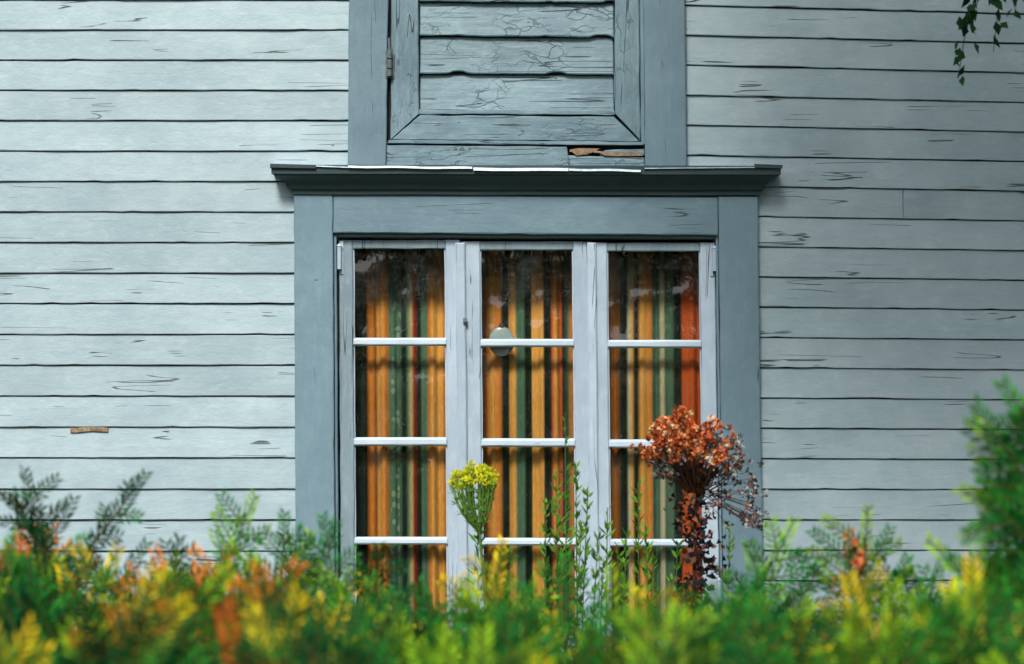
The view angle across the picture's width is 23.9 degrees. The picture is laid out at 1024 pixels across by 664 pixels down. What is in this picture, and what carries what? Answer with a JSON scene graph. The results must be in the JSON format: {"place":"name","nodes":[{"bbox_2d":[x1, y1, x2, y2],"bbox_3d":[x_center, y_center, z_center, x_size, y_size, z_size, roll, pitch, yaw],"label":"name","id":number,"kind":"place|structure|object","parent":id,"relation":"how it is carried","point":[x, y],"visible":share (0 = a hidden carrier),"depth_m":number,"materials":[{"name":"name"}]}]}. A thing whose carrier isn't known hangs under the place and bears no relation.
{"place":"outdoors","nodes":[
{"label":"outdoors","id":0,"kind":"place"},
{"bbox_2d":[387,0,643,157],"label":"shutter backing","id":1,"kind":"object","parent":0,"point":[602,148],"visible":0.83,"depth_m":7.40,"materials":[{"name":"black wood"}]},
{"bbox_2d":[391,0,640,140],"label":"shutter stiles","id":2,"kind":"object","parent":1,"relation":"attached to","point":[405,51],"visible":1,"depth_m":7.37,"materials":[{"name":"grey wood"}]},
{"label":"ground","id":3,"kind":"structure","parent":0,"visible":0},
{"bbox_2d":[447,460,499,609],"bbox_3d":[-0.100,1.040,6.299,0.142,1.420,0.134,0,0,0],"label":"goldenrod flower","id":4,"kind":"object","parent":3,"relation":"on","point":[483,476],"visible":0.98,"depth_m":6.29,"materials":[{"name":"flower petals"},{"name":"green leaf"},{"name":"plant stem"}]},
{"bbox_2d":[0,464,1023,663],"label":"yew hedge","id":5,"kind":"object","parent":3,"relation":"on","point":[190,617],"visible":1,"depth_m":3.31,"materials":[{"name":"green plant"}]},
{"bbox_2d":[280,412,747,654],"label":"willowherb plants","id":6,"kind":"object","parent":3,"relation":"on","point":[623,562],"visible":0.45,"depth_m":6.34,"materials":[{"name":"broad green leaf"},{"name":"plant stem"},{"name":"flower petals"}]},
{"bbox_2d":[629,405,769,626],"bbox_3d":[0.485,0.969,6.242,0.349,1.563,0.288,0,0,21],"label":"dried hydrangea","id":7,"kind":"object","parent":3,"relation":"on","point":[695,482],"visible":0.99,"depth_m":6.23,"materials":[{"name":"orange plant"}]},
{"bbox_2d":[820,538,907,663],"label":"dried flower cluster","id":8,"kind":"object","parent":3,"relation":"on","point":[859,560],"visible":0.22,"depth_m":4.55,"materials":[{"name":"orange plant"}]},
{"bbox_2d":[904,372,1023,656],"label":"spruce sapling","id":9,"kind":"object","parent":3,"relation":"on","point":[1006,515],"visible":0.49,"depth_m":3.75,"materials":[{"name":"green plant"}]},
{"bbox_2d":[953,0,1023,85],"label":"birch tree","id":10,"kind":"object","parent":3,"relation":"on","point":[968,18],"visible":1,"depth_m":6.20,"materials":[{"name":"broad leaf"},{"name":"bark"}]},
{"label":"outer walls","id":11,"kind":"object","parent":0,"visible":0},
{"bbox_2d":[0,0,1023,642],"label":"siding","id":12,"kind":"object","parent":11,"relation":"attached to","point":[80,152],"visible":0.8,"depth_m":7.39,"materials":[{"name":"paint"}]},
{"bbox_2d":[70,427,107,431],"bbox_3d":[-1.292,0.299,7.385,0.116,0.016,0.007,0,0,0],"label":"bare wood sliver","id":13,"kind":"object","parent":12,"relation":"attached to","point":[97,429],"visible":1,"depth_m":7.38,"materials":[{"name":"beige wood"}]},
{"bbox_2d":[271,165,780,195],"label":"cornice","id":14,"kind":"structure","parent":12,"relation":"attached to","point":[643,182],"depth_m":7.32,"materials":[{"name":"paint"}]},
{"bbox_2d":[316,165,754,171],"bbox_3d":[0.031,-0.498,7.340,1.522,0.032,0.120,0,0,0],"label":"drip flashing","id":15,"kind":"object","parent":14,"relation":"on","point":[516,169],"visible":0.96,"depth_m":7.28,"materials":[{"name":"metal"}]},
{"bbox_2d":[386,0,644,164],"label":"shutter boards","id":16,"kind":"object","parent":15,"relation":"on","point":[578,55],"visible":0.96,"depth_m":7.38,"materials":[{"name":"grey wood"}]},
{"bbox_2d":[570,148,642,155],"bbox_3d":[0.287,-0.548,7.377,0.223,0.024,0.026,0,0,0],"label":"splintered wood","id":17,"kind":"object","parent":16,"relation":"attached to","point":[580,151],"visible":1,"depth_m":7.37,"materials":[{"name":"brown wood"}]},
{"bbox_2d":[348,0,686,165],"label":"casings","id":18,"kind":"object","parent":15,"relation":"on","point":[662,82],"visible":0.93,"depth_m":7.36,"materials":[{"name":"paint"}]},
{"bbox_2d":[385,38,393,78],"bbox_3d":[-0.372,-0.835,7.364,0.027,0.125,0.032,0,0,0],"label":"shutter hinge","id":19,"kind":"object","parent":18,"relation":"attached to","point":[389,64],"visible":1,"depth_m":7.36,"materials":[{"name":"grey metal"}]},
{"bbox_2d":[270,164,782,168],"bbox_3d":[0.043,-0.500,7.291,1.545,0.015,0.018,0,0,0],"label":"drip end","id":20,"kind":"object","parent":15,"relation":"on","point":[305,166],"visible":1,"depth_m":7.28,"materials":[{"name":"paint"}]},
{"bbox_2d":[0,0,1023,582],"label":"sheathing","id":21,"kind":"object","parent":11,"relation":"attached to","point":[586,196],"visible":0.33,"depth_m":7.40,"materials":[{"name":"black wood"}]},
{"bbox_3d":[0.058,1.037,7.407,1.481,0.141,0.186,0,0,0],"label":"sill","id":22,"kind":"object","parent":21,"relation":"attached to","visible":0},
{"bbox_2d":[353,338,702,645],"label":"muntins and rails","id":23,"kind":"object","parent":22,"relation":"on","point":[485,442],"visible":0.62,"depth_m":7.39,"materials":[{"name":"paint"}]},
{"bbox_2d":[294,195,762,620],"bbox_3d":[0.053,0.322,7.427,1.435,1.484,0.147,0,0,0],"label":"window casing","id":24,"kind":"structure","parent":22,"relation":"on","point":[317,345],"depth_m":7.35,"materials":[{"name":"grey wood"}]},
{"bbox_2d":[339,240,699,604],"bbox_3d":[0.023,0.341,7.405,1.106,1.245,0.031,0,0,0],"label":"weathered stile and head rails","id":25,"kind":"object","parent":24,"relation":"attached to","point":[346,373],"visible":0.83,"depth_m":7.39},
{"bbox_2d":[333,195,717,239],"bbox_3d":[0.042,-0.351,7.428,1.173,0.132,0.145,0,0,0],"label":"frieze board","id":26,"kind":"object","parent":24,"relation":"attached to","point":[505,217],"visible":1,"depth_m":7.36,"materials":[{"name":"paint"}]},
{"bbox_2d":[489,239,513,355],"bbox_3d":[-0.032,-0.105,7.425,0.080,0.360,0.022,0,0,0],"label":"globe lamp","id":27,"kind":"object","parent":26,"relation":"hanging from","point":[501,331],"visible":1,"depth_m":7.42,"materials":[{"name":"white glass"}]},
{"bbox_2d":[337,241,720,604],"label":"window hinges","id":28,"kind":"object","parent":24,"relation":"attached to","point":[340,256],"depth_m":7.38,"materials":[{"name":"paint"}]},
{"bbox_2d":[353,240,718,645],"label":"casement stiles","id":29,"kind":"object","parent":24,"relation":"in","point":[463,368],"visible":0.69,"depth_m":7.39,"materials":[{"name":"grey wood"}]},
{"bbox_2d":[340,238,711,242],"bbox_3d":[0.000,0.150,8.585,3.300,2.300,2.129,0,0,0],"label":"room interior","id":30,"kind":"object","parent":11,"relation":"in","point":[602,241],"depth_m":9.60,"materials":[{"name":"paint"}]},
{"bbox_3d":[0.052,-0.275,7.690,1.240,0.016,0.016,0,0,0],"label":"curtain rod","id":31,"kind":"object","parent":30,"relation":"attached to","visible":0},
{"bbox_2d":[339,249,702,632],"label":"striped curtains","id":32,"kind":"object","parent":31,"relation":"hanging from","point":[400,392],"visible":0.56,"depth_m":7.46,"materials":[{"name":"fabric"}]}
]}

